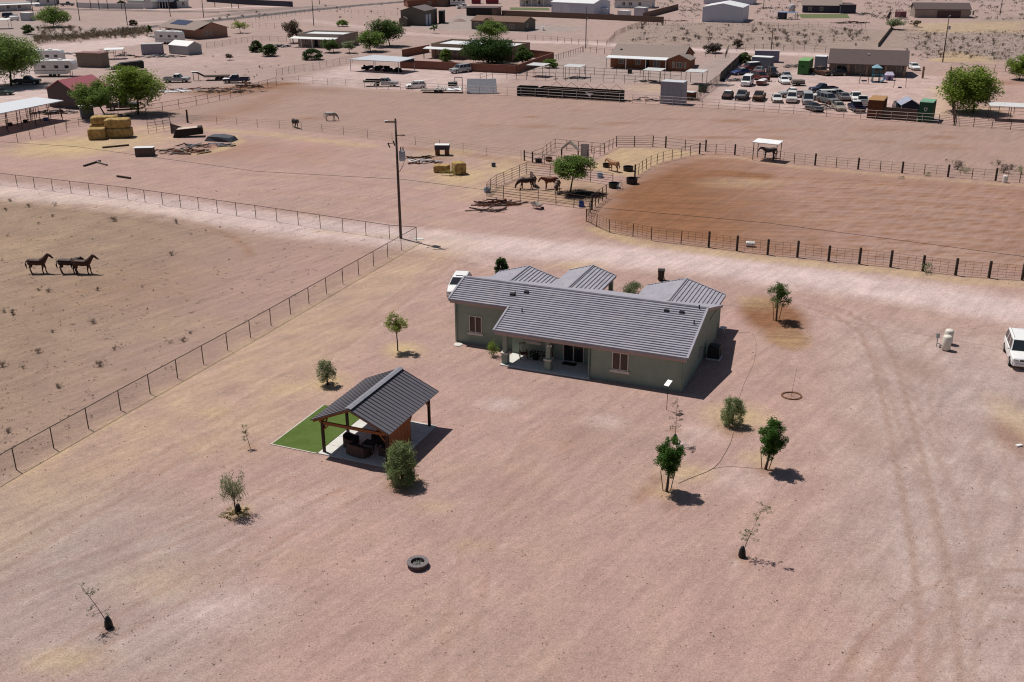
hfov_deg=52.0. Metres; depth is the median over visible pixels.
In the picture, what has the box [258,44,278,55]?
round shrub
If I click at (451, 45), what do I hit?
flat roof house
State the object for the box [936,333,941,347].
control box
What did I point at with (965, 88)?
mesquite tree
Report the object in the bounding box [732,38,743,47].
dry tree
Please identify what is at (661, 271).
wheeled bin
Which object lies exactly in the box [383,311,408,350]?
tree
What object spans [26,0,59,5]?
ranch house
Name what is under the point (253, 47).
round shrub
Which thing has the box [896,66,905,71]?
window
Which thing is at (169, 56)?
scrap heap
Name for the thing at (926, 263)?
dry scrub
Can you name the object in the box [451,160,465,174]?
hay bale
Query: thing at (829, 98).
parked wagon
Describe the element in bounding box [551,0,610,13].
metal barn
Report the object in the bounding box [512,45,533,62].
mesquite tree
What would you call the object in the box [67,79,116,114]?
mesquite tree
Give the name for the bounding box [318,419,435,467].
concrete slab
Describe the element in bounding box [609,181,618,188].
water tub
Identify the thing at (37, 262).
horse
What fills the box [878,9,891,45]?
board fence
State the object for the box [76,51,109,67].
shed
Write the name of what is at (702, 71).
shade shelter
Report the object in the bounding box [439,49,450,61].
round shrub
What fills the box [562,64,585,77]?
shade shelter
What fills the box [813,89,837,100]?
parked wagon
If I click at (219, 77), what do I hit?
gooseneck trailer
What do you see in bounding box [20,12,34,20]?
shed
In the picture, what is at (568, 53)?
picket fence
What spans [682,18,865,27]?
wire fence
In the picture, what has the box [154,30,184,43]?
travel trailer
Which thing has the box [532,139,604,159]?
corral fence
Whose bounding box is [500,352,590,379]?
patio slab
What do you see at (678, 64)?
window
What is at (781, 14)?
shed
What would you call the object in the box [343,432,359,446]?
wicker armchair
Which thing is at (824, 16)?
lawn
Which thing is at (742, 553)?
sapling
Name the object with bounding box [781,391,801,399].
soil ring
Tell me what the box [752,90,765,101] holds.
pickup truck
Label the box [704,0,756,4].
metal barn
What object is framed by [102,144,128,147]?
timber beam
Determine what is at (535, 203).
wheelbarrow
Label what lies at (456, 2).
travel trailer
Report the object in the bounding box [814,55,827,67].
shipping container
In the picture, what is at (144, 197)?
chain link fence
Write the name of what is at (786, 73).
parked car
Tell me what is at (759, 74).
parked wagon
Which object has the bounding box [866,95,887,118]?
shipping container
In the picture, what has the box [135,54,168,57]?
scrap heap
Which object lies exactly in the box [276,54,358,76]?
wire fence
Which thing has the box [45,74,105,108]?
red roof barn
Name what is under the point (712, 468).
hose
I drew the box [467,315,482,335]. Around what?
window
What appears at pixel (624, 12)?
shed
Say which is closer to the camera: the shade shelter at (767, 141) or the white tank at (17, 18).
the shade shelter at (767, 141)
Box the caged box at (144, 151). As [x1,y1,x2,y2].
[133,146,154,156]
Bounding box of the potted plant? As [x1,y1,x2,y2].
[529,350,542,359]
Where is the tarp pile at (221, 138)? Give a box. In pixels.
[205,134,237,142]
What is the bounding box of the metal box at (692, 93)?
[687,91,696,99]
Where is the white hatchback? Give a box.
[447,271,471,295]
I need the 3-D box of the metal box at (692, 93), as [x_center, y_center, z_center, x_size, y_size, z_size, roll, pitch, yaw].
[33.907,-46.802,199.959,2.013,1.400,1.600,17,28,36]
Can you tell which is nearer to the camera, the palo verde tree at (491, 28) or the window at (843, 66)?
the window at (843, 66)
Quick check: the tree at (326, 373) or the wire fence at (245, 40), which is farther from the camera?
the wire fence at (245, 40)
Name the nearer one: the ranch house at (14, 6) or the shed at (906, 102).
the shed at (906, 102)
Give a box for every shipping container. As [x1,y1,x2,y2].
[141,43,163,54]
[755,49,779,62]
[797,57,813,74]
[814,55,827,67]
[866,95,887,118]
[917,98,936,122]
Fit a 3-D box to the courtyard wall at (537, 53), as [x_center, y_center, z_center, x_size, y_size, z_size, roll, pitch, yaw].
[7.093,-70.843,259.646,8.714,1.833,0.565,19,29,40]
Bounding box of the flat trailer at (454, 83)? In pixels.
[421,77,462,92]
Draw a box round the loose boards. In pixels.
[153,89,191,92]
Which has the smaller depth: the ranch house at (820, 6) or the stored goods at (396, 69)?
the stored goods at (396, 69)
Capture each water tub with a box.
[603,162,608,167]
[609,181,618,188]
[623,165,633,171]
[626,177,637,184]
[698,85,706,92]
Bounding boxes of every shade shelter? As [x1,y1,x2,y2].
[103,47,124,58]
[527,62,549,77]
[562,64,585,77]
[642,67,665,83]
[685,69,707,82]
[752,138,782,162]
[987,102,1023,121]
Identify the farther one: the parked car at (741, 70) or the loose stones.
the parked car at (741, 70)
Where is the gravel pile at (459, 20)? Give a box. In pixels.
[452,18,465,21]
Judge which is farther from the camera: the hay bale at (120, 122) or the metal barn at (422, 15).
the metal barn at (422, 15)
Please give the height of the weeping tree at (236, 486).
3.292 m
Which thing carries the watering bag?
on the ground at (940, 428)
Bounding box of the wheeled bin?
[658,268,664,280]
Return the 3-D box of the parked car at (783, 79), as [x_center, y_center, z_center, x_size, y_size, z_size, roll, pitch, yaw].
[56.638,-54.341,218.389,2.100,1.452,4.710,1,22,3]
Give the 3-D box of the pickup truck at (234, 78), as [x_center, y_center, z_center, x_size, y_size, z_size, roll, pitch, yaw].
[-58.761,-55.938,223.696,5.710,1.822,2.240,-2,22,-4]
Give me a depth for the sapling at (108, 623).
51.00 m
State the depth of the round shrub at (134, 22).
348.81 m
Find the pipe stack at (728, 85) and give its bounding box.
[713,83,734,86]
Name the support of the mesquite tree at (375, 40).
on the ground at (940, 428)
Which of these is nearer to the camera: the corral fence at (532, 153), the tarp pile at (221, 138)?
the corral fence at (532, 153)
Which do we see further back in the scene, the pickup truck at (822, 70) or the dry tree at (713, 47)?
the dry tree at (713, 47)
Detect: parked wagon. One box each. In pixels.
[449,63,471,73]
[738,61,761,69]
[750,70,769,80]
[766,66,777,76]
[786,90,797,102]
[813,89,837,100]
[816,91,840,104]
[892,101,899,107]
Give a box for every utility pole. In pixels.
[384,118,405,238]
[585,7,587,47]
[942,15,950,61]
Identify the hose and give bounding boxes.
[678,435,732,483]
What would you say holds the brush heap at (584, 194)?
on the ground at (940, 428)
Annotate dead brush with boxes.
[30,24,153,43]
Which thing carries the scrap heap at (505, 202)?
on the ground at (940, 428)
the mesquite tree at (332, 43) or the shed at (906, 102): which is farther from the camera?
the mesquite tree at (332, 43)
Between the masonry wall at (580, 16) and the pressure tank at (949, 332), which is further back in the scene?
the masonry wall at (580, 16)
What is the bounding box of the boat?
[756,78,767,85]
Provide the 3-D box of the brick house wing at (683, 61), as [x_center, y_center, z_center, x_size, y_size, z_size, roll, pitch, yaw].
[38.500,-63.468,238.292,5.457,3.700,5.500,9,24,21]
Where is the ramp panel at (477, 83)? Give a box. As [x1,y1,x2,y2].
[467,79,496,93]
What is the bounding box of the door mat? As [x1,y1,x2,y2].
[562,361,576,365]
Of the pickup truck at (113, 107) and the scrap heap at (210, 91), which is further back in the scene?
the scrap heap at (210, 91)
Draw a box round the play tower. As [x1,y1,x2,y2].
[871,64,885,82]
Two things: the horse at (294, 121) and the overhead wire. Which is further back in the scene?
the horse at (294, 121)
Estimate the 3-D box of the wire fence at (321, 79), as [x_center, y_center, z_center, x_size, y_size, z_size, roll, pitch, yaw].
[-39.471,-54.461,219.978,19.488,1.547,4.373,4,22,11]
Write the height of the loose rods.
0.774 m
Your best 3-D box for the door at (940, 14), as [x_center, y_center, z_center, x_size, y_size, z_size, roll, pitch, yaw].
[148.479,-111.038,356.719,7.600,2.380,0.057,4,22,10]
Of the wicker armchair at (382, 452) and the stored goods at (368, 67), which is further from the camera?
the stored goods at (368, 67)
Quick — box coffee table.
[362,439,378,450]
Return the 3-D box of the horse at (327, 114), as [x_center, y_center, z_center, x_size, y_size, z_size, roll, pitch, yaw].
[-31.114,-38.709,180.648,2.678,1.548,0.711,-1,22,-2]
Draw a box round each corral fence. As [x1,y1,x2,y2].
[0,108,61,128]
[1,103,58,118]
[486,162,612,192]
[486,184,590,206]
[524,150,556,163]
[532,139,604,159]
[587,137,616,157]
[591,185,606,209]
[616,136,653,146]
[634,144,697,176]
[652,136,706,150]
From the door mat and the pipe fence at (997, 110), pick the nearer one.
the door mat
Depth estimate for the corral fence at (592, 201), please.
125.92 m
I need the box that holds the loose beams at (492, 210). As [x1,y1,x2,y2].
[465,206,506,212]
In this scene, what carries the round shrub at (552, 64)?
on the ground at (940, 428)
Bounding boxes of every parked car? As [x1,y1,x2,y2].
[0,87,14,94]
[405,80,425,88]
[721,90,733,98]
[730,67,750,74]
[754,66,765,70]
[771,93,782,102]
[778,76,789,83]
[781,71,791,78]
[805,102,823,111]
[827,68,848,75]
[831,101,846,110]
[838,92,850,100]
[908,62,920,69]
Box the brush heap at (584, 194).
[568,192,605,198]
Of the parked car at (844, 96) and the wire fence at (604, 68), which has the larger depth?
the wire fence at (604, 68)
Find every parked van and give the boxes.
[741,73,753,86]
[802,90,814,104]
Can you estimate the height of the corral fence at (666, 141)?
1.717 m
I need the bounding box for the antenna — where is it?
[664,380,671,409]
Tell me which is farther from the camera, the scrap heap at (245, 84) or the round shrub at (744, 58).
the round shrub at (744, 58)
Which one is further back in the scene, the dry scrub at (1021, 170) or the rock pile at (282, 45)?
the rock pile at (282, 45)
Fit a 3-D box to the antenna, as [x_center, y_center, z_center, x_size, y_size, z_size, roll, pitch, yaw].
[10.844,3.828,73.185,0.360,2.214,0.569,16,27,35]
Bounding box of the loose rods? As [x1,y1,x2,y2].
[405,155,437,159]
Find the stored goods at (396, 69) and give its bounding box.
[393,67,402,71]
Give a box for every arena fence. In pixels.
[586,209,1023,279]
[699,143,1023,182]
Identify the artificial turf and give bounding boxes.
[273,405,358,452]
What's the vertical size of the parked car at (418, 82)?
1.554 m
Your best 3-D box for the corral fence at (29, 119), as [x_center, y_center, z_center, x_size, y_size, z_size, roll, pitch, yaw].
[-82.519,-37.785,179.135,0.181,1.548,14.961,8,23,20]
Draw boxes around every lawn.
[510,7,549,9]
[799,14,849,17]
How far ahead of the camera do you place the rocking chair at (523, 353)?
82.17 m
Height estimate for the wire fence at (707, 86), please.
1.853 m
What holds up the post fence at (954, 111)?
on the ground at (940, 428)
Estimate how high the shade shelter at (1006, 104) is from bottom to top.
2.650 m
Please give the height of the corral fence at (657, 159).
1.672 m
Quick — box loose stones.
[0,207,1021,681]
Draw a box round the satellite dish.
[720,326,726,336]
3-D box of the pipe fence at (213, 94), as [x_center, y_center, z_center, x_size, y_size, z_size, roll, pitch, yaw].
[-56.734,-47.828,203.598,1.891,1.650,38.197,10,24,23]
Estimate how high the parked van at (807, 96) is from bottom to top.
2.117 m
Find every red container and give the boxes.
[471,0,480,3]
[486,0,498,3]
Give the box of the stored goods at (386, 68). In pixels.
[383,66,392,71]
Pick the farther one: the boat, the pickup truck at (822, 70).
the pickup truck at (822, 70)
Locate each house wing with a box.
[667,52,695,70]
[839,2,855,13]
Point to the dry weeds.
(230, 363)
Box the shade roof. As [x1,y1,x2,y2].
[0,97,63,132]
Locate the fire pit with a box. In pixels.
[407,555,427,571]
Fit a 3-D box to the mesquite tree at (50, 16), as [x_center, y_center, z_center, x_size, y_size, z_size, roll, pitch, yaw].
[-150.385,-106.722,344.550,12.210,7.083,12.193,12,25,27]
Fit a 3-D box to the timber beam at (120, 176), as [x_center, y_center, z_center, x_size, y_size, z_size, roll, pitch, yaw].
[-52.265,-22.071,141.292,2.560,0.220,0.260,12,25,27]
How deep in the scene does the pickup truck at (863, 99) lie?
191.49 m
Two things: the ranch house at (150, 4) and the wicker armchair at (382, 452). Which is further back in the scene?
the ranch house at (150, 4)
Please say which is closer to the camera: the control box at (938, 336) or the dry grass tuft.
the dry grass tuft
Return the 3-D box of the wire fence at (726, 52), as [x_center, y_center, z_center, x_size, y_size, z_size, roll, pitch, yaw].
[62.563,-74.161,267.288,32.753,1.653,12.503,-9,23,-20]
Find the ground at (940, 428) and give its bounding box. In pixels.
[0,0,1023,681]
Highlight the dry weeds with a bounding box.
[0,187,1015,680]
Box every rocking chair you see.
[519,342,527,359]
[541,345,554,360]
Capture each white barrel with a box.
[746,241,754,246]
[1002,175,1007,182]
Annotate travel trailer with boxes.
[27,48,65,59]
[33,59,77,76]
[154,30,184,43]
[450,0,464,5]
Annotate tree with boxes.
[0,32,45,85]
[31,4,71,26]
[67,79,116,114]
[98,64,167,113]
[218,465,249,512]
[230,21,249,32]
[281,20,302,42]
[315,359,336,384]
[319,39,339,51]
[341,40,355,52]
[356,30,386,51]
[364,16,405,45]
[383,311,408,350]
[458,34,516,63]
[474,19,509,37]
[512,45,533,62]
[549,154,597,191]
[653,436,685,491]
[703,42,722,52]
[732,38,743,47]
[757,415,788,469]
[767,281,791,320]
[885,17,907,26]
[909,20,921,25]
[934,64,1004,112]
[1004,54,1023,79]
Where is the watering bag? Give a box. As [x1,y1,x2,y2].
[236,503,240,512]
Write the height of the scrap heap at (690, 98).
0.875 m
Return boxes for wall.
[76,2,142,8]
[206,0,292,6]
[400,60,515,73]
[402,45,428,56]
[502,10,663,21]
[516,52,553,72]
[528,50,552,57]
[643,4,677,15]
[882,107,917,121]
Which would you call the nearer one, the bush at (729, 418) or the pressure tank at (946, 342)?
the bush at (729, 418)
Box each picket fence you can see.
[553,46,582,59]
[614,19,665,36]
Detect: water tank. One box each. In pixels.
[78,105,93,118]
[788,4,794,11]
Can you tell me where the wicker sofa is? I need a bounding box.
[346,441,372,458]
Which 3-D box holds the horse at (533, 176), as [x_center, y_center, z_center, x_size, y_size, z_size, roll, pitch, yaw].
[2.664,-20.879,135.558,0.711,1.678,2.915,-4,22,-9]
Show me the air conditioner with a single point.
(713, 351)
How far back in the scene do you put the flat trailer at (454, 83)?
208.84 m
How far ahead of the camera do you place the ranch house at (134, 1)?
419.42 m
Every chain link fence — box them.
[0,121,66,144]
[0,173,415,238]
[0,227,416,474]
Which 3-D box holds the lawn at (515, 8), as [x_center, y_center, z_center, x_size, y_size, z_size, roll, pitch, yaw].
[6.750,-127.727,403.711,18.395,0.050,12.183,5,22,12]
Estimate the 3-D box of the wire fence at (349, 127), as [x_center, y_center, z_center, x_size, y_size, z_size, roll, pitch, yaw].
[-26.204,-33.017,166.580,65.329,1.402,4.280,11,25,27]
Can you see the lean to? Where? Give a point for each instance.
(441, 13)
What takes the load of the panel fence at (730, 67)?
on the ground at (940, 428)
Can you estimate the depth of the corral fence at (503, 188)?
127.39 m
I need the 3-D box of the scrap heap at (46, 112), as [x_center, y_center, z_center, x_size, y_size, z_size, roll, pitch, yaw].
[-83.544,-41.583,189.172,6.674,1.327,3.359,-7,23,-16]
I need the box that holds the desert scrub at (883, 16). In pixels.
[632,0,1023,59]
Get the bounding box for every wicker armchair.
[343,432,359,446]
[371,430,384,444]
[378,442,388,455]
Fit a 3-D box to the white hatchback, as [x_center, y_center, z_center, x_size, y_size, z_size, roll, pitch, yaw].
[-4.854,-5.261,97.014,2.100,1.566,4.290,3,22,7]
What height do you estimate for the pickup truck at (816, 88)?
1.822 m
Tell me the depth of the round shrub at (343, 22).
340.55 m
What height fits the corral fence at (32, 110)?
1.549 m
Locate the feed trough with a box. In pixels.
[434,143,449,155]
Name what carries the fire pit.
on the ground at (940, 428)
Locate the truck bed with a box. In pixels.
[170,124,202,137]
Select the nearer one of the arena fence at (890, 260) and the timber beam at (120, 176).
the arena fence at (890, 260)
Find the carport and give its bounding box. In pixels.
[349,55,414,73]
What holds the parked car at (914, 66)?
on the ground at (940, 428)
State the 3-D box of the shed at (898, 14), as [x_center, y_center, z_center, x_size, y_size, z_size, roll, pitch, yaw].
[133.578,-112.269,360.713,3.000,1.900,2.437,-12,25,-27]
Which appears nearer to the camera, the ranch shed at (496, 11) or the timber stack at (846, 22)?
the timber stack at (846, 22)
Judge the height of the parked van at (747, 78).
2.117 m
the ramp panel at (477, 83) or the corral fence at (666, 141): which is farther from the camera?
the ramp panel at (477, 83)
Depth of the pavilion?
67.81 m
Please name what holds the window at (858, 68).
in the ranch house at (863, 61)
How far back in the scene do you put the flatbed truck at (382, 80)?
216.78 m
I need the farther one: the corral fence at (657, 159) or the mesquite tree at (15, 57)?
the mesquite tree at (15, 57)
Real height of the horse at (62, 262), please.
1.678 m
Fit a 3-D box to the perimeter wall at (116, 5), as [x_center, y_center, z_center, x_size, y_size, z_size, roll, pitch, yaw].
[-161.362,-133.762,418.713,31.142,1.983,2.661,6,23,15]
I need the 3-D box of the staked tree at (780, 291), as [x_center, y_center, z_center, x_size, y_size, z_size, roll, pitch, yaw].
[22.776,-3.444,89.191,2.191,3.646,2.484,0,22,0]
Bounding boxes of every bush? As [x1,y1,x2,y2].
[381,440,418,487]
[619,278,643,293]
[720,394,745,426]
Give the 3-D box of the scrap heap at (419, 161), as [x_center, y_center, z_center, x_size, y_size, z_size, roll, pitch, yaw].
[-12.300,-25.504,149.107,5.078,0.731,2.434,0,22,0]
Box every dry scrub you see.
[922,261,934,273]
[945,159,965,169]
[990,162,1011,172]
[1015,166,1023,173]
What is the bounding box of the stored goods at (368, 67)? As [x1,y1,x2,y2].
[361,65,372,69]
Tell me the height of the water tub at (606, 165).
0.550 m
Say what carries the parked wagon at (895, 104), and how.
on the ground at (940, 428)
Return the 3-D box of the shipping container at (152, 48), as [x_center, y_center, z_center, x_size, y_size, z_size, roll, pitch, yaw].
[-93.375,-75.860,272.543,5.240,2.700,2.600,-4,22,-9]
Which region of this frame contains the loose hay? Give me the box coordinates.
[440,169,465,173]
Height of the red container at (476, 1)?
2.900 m
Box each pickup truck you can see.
[2,12,17,17]
[12,75,41,84]
[60,1,74,5]
[106,101,135,110]
[162,73,190,82]
[222,74,250,82]
[456,4,469,8]
[735,89,749,100]
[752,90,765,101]
[778,87,802,97]
[808,83,838,92]
[810,66,831,75]
[847,100,866,112]
[850,91,861,100]
[857,95,867,106]
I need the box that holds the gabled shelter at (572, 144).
[561,141,578,155]
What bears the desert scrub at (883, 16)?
on the ground at (940, 428)
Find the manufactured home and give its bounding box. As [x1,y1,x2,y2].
[470,15,536,30]
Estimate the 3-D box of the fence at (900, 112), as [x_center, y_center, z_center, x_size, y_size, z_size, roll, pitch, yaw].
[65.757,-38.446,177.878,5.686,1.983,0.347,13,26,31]
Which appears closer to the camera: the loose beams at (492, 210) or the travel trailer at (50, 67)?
the loose beams at (492, 210)
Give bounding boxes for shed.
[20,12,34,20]
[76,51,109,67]
[168,40,201,54]
[399,16,407,25]
[464,6,502,15]
[491,8,500,15]
[600,7,607,13]
[617,10,631,14]
[634,7,647,15]
[660,79,686,104]
[752,55,773,67]
[777,11,786,18]
[895,11,906,17]
[896,96,918,110]
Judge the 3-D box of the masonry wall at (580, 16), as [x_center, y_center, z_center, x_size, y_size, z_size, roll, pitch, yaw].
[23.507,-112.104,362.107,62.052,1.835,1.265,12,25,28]
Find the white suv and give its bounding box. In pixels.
[1003,327,1023,366]
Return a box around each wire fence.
[66,107,145,125]
[186,115,518,155]
[206,36,286,46]
[255,7,398,19]
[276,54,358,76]
[276,76,363,86]
[480,70,660,84]
[507,65,681,78]
[527,33,614,43]
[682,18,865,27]
[697,73,720,97]
[705,44,825,56]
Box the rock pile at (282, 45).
[274,44,291,47]
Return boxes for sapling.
[79,582,112,629]
[241,424,249,445]
[669,398,682,443]
[738,501,773,558]
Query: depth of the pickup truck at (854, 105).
185.91 m
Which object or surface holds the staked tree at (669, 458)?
on the ground at (940, 428)
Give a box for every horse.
[25,253,52,273]
[56,256,83,273]
[70,254,97,273]
[291,119,298,127]
[323,112,338,120]
[515,177,535,189]
[530,171,536,186]
[538,177,558,188]
[554,179,560,193]
[605,158,619,171]
[758,147,777,157]
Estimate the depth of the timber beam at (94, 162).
149.20 m
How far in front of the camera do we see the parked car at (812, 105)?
186.22 m
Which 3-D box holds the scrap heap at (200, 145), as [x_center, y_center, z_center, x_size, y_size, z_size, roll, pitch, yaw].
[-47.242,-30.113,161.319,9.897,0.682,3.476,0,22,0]
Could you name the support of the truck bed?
on the ground at (940, 428)
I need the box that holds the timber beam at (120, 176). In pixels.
[116,175,130,178]
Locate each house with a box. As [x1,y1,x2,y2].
[0,1,39,10]
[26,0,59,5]
[126,0,144,7]
[143,0,159,8]
[156,0,176,8]
[157,18,228,38]
[176,0,188,7]
[289,30,358,48]
[404,0,434,6]
[423,39,529,61]
[435,0,452,6]
[448,265,725,391]
[520,0,551,6]
[606,43,694,70]
[614,0,654,7]
[801,0,842,12]
[828,48,924,77]
[885,72,893,80]
[910,2,974,17]
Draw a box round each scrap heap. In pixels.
[31,106,67,114]
[43,107,78,114]
[102,113,137,115]
[115,52,133,56]
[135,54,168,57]
[154,55,185,57]
[155,147,211,154]
[168,86,238,90]
[176,142,235,147]
[197,89,264,92]
[230,82,264,87]
[408,158,442,163]
[471,198,527,206]
[623,97,659,101]
[687,96,699,100]
[719,78,741,81]
[783,64,797,67]
[820,103,829,108]
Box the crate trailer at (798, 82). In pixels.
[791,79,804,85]
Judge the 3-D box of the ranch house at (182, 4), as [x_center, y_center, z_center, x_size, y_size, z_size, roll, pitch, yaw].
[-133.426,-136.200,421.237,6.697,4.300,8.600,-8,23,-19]
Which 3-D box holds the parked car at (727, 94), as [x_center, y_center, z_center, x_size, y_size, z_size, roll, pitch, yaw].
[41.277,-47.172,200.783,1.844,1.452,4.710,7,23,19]
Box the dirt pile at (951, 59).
[928,57,979,61]
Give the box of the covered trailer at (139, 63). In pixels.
[108,60,143,69]
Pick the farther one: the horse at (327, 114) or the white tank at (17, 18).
the white tank at (17, 18)
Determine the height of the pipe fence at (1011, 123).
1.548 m
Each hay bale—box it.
[87,127,106,139]
[89,124,104,126]
[90,115,117,123]
[104,117,130,127]
[106,126,133,137]
[433,164,449,172]
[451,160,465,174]
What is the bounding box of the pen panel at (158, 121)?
[146,113,170,133]
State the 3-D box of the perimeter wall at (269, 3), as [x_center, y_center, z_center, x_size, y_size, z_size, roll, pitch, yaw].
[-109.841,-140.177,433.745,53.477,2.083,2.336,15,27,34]
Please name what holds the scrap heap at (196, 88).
on the ground at (940, 428)
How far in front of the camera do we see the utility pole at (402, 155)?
110.45 m
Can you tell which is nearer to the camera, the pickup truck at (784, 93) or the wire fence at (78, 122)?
the wire fence at (78, 122)
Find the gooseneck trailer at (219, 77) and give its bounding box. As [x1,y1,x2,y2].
[191,71,229,80]
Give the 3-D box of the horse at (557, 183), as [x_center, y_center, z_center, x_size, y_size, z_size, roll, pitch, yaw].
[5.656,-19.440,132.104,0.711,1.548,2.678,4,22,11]
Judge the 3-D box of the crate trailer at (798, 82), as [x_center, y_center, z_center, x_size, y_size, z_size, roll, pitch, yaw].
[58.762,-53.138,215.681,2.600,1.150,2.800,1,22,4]
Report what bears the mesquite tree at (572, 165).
on the ground at (940, 428)
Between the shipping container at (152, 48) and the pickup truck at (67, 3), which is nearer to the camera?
the shipping container at (152, 48)
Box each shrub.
[20,24,34,33]
[128,20,137,24]
[248,40,262,51]
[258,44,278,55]
[302,48,322,59]
[336,20,348,25]
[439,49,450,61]
[486,338,499,355]
[494,256,508,273]
[542,59,557,67]
[739,52,751,62]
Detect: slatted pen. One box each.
[517,85,538,95]
[538,82,624,101]
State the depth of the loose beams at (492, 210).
124.05 m
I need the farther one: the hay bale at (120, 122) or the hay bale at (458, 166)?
the hay bale at (120, 122)
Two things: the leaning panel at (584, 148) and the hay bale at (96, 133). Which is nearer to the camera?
the leaning panel at (584, 148)
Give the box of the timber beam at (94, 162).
[83,160,100,166]
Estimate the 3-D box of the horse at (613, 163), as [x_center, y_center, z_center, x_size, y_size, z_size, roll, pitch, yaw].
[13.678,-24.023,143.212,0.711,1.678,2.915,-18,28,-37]
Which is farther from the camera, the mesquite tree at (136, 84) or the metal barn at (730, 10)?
the metal barn at (730, 10)
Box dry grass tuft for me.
[218,507,250,519]
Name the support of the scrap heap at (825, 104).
on the ground at (940, 428)
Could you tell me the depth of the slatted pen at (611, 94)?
200.74 m
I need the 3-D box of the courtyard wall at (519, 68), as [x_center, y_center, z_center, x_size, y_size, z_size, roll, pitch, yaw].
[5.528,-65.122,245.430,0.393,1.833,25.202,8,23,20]
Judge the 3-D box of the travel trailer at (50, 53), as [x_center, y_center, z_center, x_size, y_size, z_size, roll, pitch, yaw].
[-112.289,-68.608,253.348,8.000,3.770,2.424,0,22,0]
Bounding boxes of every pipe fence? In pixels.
[145,77,276,111]
[364,80,939,121]
[938,115,1023,129]
[956,105,1023,113]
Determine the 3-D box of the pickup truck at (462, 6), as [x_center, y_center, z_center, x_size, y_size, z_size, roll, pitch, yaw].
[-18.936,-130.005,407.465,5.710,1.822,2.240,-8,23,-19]
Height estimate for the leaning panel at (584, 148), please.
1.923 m
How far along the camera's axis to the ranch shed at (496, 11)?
374.13 m
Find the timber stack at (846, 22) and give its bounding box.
[834,21,868,23]
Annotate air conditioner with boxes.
[705,343,721,360]
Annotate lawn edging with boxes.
[270,405,323,453]
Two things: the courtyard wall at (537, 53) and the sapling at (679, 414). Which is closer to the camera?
the sapling at (679, 414)
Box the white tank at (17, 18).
[9,16,19,20]
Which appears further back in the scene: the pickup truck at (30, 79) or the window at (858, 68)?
the window at (858, 68)
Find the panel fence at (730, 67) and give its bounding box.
[720,54,740,81]
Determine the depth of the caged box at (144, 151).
153.95 m
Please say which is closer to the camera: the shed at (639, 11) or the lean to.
the lean to
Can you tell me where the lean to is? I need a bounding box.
[438,10,444,23]
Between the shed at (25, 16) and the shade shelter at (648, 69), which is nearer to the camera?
the shade shelter at (648, 69)
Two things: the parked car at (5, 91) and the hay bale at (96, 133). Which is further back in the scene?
the parked car at (5, 91)
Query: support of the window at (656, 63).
in the brick house at (639, 56)
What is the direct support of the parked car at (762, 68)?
on the ground at (940, 428)
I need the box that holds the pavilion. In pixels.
[310,367,438,463]
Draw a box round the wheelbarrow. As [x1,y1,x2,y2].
[530,201,543,209]
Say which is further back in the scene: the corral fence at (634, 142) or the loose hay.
the corral fence at (634, 142)
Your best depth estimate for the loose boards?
212.22 m
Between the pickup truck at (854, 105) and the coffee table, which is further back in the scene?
the pickup truck at (854, 105)
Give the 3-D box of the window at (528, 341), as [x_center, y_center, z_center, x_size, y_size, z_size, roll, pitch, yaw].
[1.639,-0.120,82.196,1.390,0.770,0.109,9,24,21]
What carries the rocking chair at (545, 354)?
on the patio slab
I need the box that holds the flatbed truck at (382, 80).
[363,77,398,86]
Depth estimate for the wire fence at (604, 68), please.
230.35 m
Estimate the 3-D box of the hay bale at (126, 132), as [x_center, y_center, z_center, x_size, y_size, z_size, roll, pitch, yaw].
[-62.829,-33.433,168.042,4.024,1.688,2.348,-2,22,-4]
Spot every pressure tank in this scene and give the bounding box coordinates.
[941,335,951,350]
[945,329,953,343]
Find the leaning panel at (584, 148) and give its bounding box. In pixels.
[581,144,588,156]
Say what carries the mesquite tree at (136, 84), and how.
on the ground at (940, 428)
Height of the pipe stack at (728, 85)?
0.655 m
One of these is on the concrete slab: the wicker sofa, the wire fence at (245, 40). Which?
the wicker sofa
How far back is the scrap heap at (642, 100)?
198.05 m
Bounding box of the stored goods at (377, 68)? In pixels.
[372,65,382,70]
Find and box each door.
[553,3,560,11]
[562,4,569,12]
[563,345,583,362]
[937,11,960,17]
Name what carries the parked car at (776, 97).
on the ground at (940, 428)
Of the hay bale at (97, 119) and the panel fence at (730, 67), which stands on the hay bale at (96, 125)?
the hay bale at (97, 119)
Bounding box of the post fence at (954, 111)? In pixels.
[950,67,956,125]
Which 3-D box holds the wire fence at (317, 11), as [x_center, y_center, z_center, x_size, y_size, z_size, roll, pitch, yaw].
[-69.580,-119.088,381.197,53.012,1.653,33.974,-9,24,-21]
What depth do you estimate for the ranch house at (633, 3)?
403.63 m
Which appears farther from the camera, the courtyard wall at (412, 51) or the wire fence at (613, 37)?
the wire fence at (613, 37)
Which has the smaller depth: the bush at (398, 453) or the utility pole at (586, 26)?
the bush at (398, 453)
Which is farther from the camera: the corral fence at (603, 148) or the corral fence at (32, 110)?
the corral fence at (32, 110)
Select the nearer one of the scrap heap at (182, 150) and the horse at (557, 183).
the horse at (557, 183)
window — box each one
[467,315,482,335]
[524,339,540,344]
[610,352,629,374]
[653,60,659,67]
[676,62,681,67]
[836,64,847,70]
[855,65,864,72]
[874,66,884,73]
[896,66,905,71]
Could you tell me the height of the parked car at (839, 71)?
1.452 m
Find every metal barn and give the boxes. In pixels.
[400,4,436,25]
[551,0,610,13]
[702,0,749,22]
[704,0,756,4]
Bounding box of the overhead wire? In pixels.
[10,142,1023,256]
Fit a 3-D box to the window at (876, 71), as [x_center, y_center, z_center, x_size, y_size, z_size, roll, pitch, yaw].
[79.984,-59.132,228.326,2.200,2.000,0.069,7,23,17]

